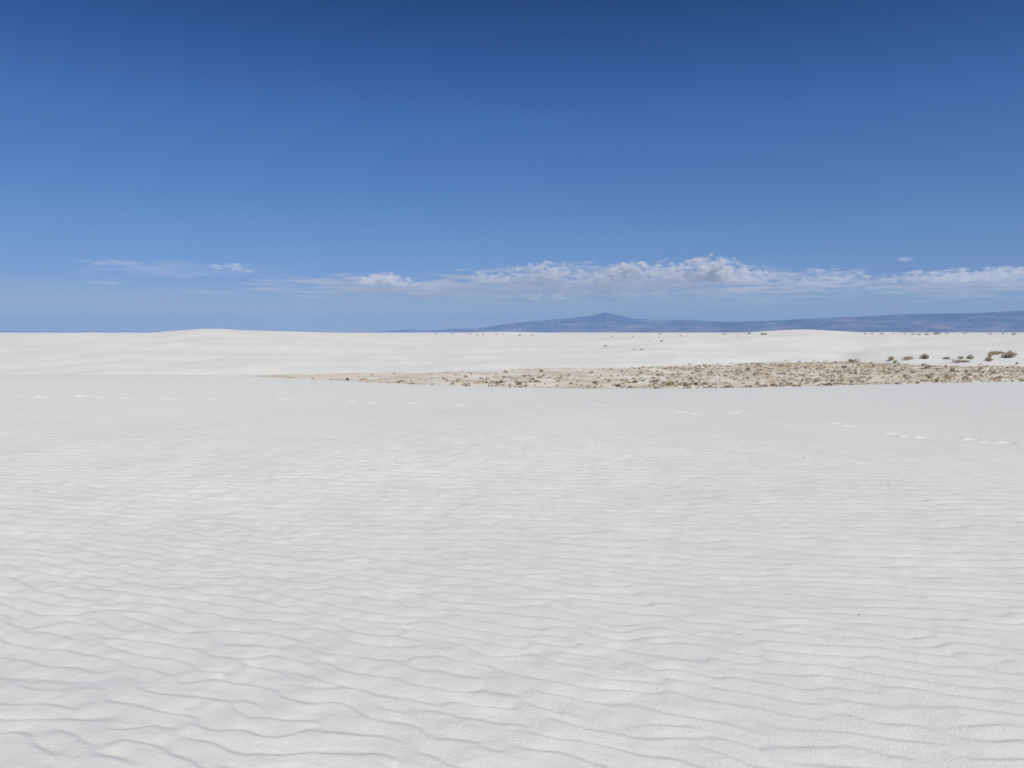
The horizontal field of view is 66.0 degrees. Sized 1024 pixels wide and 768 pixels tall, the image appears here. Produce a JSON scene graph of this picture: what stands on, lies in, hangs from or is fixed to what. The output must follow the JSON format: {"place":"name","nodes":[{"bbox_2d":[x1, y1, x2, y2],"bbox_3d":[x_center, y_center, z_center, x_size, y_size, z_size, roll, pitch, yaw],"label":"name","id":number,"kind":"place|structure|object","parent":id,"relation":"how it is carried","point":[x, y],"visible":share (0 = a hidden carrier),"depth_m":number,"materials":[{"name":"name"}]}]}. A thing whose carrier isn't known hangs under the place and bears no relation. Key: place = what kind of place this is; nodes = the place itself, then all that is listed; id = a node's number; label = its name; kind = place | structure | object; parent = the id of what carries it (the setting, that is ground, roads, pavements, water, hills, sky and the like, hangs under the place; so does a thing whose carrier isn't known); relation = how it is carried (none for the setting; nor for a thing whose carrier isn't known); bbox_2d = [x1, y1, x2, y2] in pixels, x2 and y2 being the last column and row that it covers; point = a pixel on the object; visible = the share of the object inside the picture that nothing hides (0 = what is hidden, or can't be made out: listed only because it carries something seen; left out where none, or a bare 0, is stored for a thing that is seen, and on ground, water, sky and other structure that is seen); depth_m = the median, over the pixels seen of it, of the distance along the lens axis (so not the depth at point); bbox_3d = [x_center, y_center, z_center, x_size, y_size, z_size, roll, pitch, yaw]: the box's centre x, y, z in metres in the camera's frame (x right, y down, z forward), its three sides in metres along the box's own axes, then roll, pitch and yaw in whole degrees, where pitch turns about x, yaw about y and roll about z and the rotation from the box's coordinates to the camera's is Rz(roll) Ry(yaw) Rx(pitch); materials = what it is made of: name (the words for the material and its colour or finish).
{"place":"outdoors","nodes":[
{"label":"outdoors","id":0,"kind":"place"},
{"bbox_2d":[0,331,150,332],"bbox_3d":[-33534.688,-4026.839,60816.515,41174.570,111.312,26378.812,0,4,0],"label":"hills","id":1,"kind":"structure","parent":0,"point":[70,331],"depth_m":61277.25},
{"bbox_2d":[330,329,463,332],"bbox_3d":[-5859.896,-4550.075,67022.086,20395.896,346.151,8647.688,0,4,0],"label":"hills","id":2,"kind":"structure","parent":0,"point":[414,331],"depth_m":65513.05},
{"bbox_2d":[0,375,1023,767],"bbox_3d":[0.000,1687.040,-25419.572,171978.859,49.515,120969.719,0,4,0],"label":"sand ground","id":3,"kind":"structure","parent":0,"point":[208,571],"depth_m":5.19,"materials":[{"name":"white sand"}]},
{"bbox_2d":[0,329,1023,375],"bbox_3d":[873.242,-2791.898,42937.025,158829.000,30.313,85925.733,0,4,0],"label":"dune field","id":4,"kind":"structure","parent":0,"point":[226,352],"depth_m":149.02,"materials":[{"name":"white sand"}]},
{"bbox_2d":[920,353,929,358],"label":"shrub","id":5,"kind":"object","parent":4,"relation":"on","point":[924,356],"visible":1,"depth_m":142.37,"materials":[{"name":"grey plant"}]},
{"bbox_2d":[988,351,1004,353],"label":"shrub","id":6,"kind":"object","parent":4,"relation":"on","point":[996,352],"visible":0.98,"depth_m":145.25,"materials":[{"name":"green plant"}]},
{"bbox_2d":[1004,350,1017,356],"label":"shrub","id":7,"kind":"object","parent":4,"relation":"on","point":[1010,353],"visible":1,"depth_m":140.87,"materials":[{"name":"green plant"}]},
{"bbox_2d":[0,0,1023,331],"label":"sky","id":8,"kind":"structure","parent":0,"point":[166,165],"materials":[{"name":"blue"}]},
{"bbox_2d":[440,312,716,332],"bbox_3d":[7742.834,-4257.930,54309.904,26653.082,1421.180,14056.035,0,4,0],"label":"mountain range","id":9,"kind":"structure","parent":0,"point":[605,322],"depth_m":53322.33,"materials":[{"name":"blue stone"}]},
{"bbox_2d":[161,360,1023,388],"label":"interdune flat","id":10,"kind":"structure","parent":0,"point":[475,376],"depth_m":100.24,"materials":[{"name":"sand"}]},
{"bbox_2d":[256,360,1023,385],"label":"dry grass","id":11,"kind":"structure","parent":0,"point":[891,369],"depth_m":104.94,"materials":[{"name":"beige plant"}]},
{"bbox_2d":[630,311,1023,332],"bbox_3d":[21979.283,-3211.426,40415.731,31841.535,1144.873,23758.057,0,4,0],"label":"mountain range","id":12,"kind":"structure","parent":0,"point":[1002,321],"depth_m":40100.76,"materials":[{"name":"blue stone"}]}
]}

